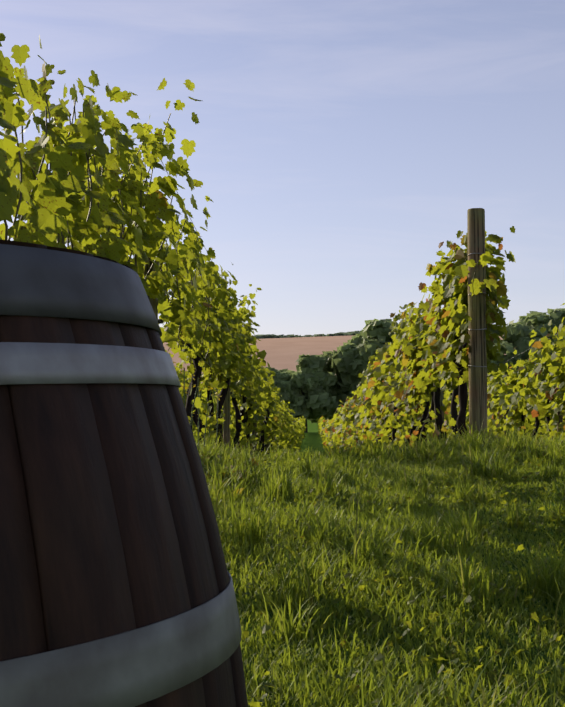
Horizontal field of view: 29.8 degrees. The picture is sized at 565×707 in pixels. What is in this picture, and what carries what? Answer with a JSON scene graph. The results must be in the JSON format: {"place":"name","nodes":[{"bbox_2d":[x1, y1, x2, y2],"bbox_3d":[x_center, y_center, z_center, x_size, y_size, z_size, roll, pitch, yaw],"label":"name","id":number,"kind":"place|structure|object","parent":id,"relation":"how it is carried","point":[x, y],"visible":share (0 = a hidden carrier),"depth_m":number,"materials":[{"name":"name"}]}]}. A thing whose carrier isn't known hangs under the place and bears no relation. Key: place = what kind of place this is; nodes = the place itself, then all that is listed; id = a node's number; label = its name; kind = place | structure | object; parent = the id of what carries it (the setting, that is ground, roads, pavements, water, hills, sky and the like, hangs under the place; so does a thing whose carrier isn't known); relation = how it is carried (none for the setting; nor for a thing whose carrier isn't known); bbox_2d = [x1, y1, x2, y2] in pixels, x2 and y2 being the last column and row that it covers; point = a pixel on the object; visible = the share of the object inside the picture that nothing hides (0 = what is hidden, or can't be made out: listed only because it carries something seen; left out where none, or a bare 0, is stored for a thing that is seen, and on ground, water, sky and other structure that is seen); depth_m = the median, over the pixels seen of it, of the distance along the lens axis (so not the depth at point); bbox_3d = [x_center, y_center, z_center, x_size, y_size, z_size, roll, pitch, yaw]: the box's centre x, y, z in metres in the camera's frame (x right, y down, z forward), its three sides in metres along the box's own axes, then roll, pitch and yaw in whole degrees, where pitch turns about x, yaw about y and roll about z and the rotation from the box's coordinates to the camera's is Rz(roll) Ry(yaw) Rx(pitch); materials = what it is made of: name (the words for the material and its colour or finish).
{"place":"outdoors","nodes":[
{"label":"outdoors","id":0,"kind":"place"},
{"bbox_2d":[165,350,205,438],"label":"grapevine leaves","id":1,"kind":"object","parent":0,"point":[180,374],"visible":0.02,"depth_m":25.92,"materials":[{"name":"green plant"}]},
{"bbox_2d":[0,0,564,335],"label":"sky","id":2,"kind":"structure","parent":0,"point":[339,143],"materials":[{"name":"blue"}]},
{"bbox_2d":[163,332,564,706],"bbox_3d":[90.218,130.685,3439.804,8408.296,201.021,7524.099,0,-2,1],"label":"ground","id":3,"kind":"structure","parent":0,"point":[283,353],"depth_m":3.11,"materials":[{"name":"green plant"}]},
{"bbox_2d":[0,240,247,706],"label":"barrel","id":4,"kind":"object","parent":3,"relation":"on","point":[116,586],"visible":1,"depth_m":0.77,"materials":[{"name":"brown wood"}]},
{"bbox_2d":[172,359,220,450],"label":"vine trunks","id":5,"kind":"object","parent":3,"relation":"on","point":[191,419],"depth_m":7.32,"materials":[{"name":"brown wood"}]},
{"bbox_2d":[144,215,269,456],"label":"trellis posts","id":6,"kind":"object","parent":3,"relation":"on","point":[226,404],"visible":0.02,"depth_m":11.66,"materials":[{"name":"brown wood"}]},
{"bbox_2d":[143,160,285,409],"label":"trellis wires","id":7,"kind":"object","parent":6,"relation":"attached to","point":[196,268],"visible":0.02,"depth_m":7.34,"materials":[{"name":"grey metal"}]},
{"bbox_2d":[158,319,282,457],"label":"grapevine trunks","id":8,"kind":"object","parent":3,"relation":"on","point":[190,398],"visible":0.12,"depth_m":10.84,"materials":[{"name":"brown wood"}]},
{"bbox_2d":[3,92,248,402],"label":"grapevine branches","id":9,"kind":"object","parent":8,"relation":"attached to","point":[121,229],"visible":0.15,"depth_m":4.65,"materials":[{"name":"plant"}]},
{"bbox_2d":[0,33,273,444],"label":"grapevine leaves","id":10,"kind":"object","parent":9,"relation":"attached to","point":[58,199],"visible":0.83,"depth_m":4.83,"materials":[{"name":"green plant"}]},
{"bbox_2d":[230,324,293,454],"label":"grapevine leaves","id":11,"kind":"object","parent":8,"relation":"attached to","point":[277,426],"visible":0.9,"depth_m":18.22,"materials":[{"name":"green plant"}]},
{"bbox_2d":[200,381,251,447],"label":"grapevine leaves","id":12,"kind":"object","parent":3,"relation":"on","point":[204,398],"visible":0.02,"depth_m":32.71,"materials":[{"name":"green plant"}]},
{"bbox_2d":[200,454,261,495],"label":"fallen vine leaves","id":13,"kind":"object","parent":3,"relation":"on","point":[238,471],"visible":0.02,"depth_m":5.85,"materials":[{"name":"green plant"}]},
{"bbox_2d":[177,331,359,341],"bbox_3d":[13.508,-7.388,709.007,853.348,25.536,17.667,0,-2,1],"label":"trees","id":14,"kind":"object","parent":3,"relation":"on","point":[262,336],"visible":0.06,"depth_m":706.25,"materials":[{"name":"green plant"}]},
{"bbox_2d":[287,409,305,453],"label":"grapevine leaves","id":15,"kind":"object","parent":3,"relation":"on","point":[297,429],"visible":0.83,"depth_m":49.65,"materials":[{"name":"green plant"}]},
{"bbox_2d":[316,405,350,454],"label":"grapevine leaves","id":16,"kind":"object","parent":3,"relation":"on","point":[329,430],"visible":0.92,"depth_m":50.97,"materials":[{"name":"green plant"}]},
{"bbox_2d":[193,419,543,519],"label":"long grass","id":17,"kind":"structure","parent":3,"relation":"on","point":[227,460],"depth_m":8.06,"materials":[{"name":"green plant"}]},
{"bbox_2d":[197,423,564,706],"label":"aisle grass","id":18,"kind":"structure","parent":3,"relation":"on","point":[309,681],"depth_m":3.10,"materials":[{"name":"green plant"}]},
{"bbox_2d":[211,452,564,706],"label":"clover leaves","id":19,"kind":"object","parent":3,"relation":"on","point":[498,651],"visible":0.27,"depth_m":3.04,"materials":[{"name":"green plant"}]},
{"bbox_2d":[344,342,467,456],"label":"grapevine trunks","id":20,"kind":"object","parent":3,"relation":"on","point":[461,391],"visible":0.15,"depth_m":11.02,"materials":[{"name":"brown wood"}]},
{"bbox_2d":[336,342,425,455],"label":"grapevine leaves","id":21,"kind":"object","parent":20,"relation":"attached to","point":[363,413],"visible":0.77,"depth_m":19.40,"materials":[{"name":"green plant"}]},
{"bbox_2d":[392,248,494,402],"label":"grapevine branches","id":22,"kind":"object","parent":20,"relation":"attached to","point":[449,319],"depth_m":9.88,"materials":[{"name":"brown plant"}]},
{"bbox_2d":[372,226,534,445],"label":"grapevine leaves","id":23,"kind":"object","parent":22,"relation":"attached to","point":[413,368],"visible":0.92,"depth_m":9.72,"materials":[{"name":"green plant"}]},
{"bbox_2d":[399,403,423,448],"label":"vine row leaves","id":24,"kind":"object","parent":3,"relation":"on","point":[406,432],"depth_m":37.64,"materials":[{"name":"green plant"}]},
{"bbox_2d":[299,353,551,431],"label":"tree trunks","id":25,"kind":"object","parent":3,"relation":"on","point":[306,428],"depth_m":135.61,"materials":[{"name":"brown plant"}]},
{"bbox_2d":[189,308,564,423],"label":"trees","id":26,"kind":"object","parent":25,"relation":"on","point":[315,379],"visible":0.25,"depth_m":134.65,"materials":[{"name":"green plant"}]},
{"bbox_2d":[372,208,486,442],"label":"trellis posts","id":27,"kind":"object","parent":3,"relation":"on","point":[477,340],"visible":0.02,"depth_m":8.58,"materials":[{"name":"brown wood"}]},
{"bbox_2d":[467,253,486,366],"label":"trellis wires","id":28,"kind":"object","parent":27,"relation":"attached to","point":[476,329],"visible":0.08,"depth_m":8.58,"materials":[{"name":"silver metal"}]},
{"bbox_2d":[426,399,553,444],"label":"grapevine trunks","id":29,"kind":"object","parent":3,"relation":"on","point":[537,421],"visible":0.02,"depth_m":17.31,"materials":[{"name":"brown wood"}]},
{"bbox_2d":[416,303,564,445],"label":"grapevine leaves","id":30,"kind":"object","parent":29,"relation":"attached to","point":[534,397],"visible":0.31,"depth_m":17.12,"materials":[{"name":"green plant"}]},
{"bbox_2d":[452,369,562,442],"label":"trellis posts","id":31,"kind":"object","parent":3,"relation":"on","point":[559,422],"visible":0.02,"depth_m":15.61,"materials":[{"name":"brown wood"}]},
{"bbox_2d":[520,384,564,439],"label":"vine row leaves","id":32,"kind":"object","parent":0,"point":[539,427],"depth_m":26.59,"materials":[{"name":"green plant"}]}
]}

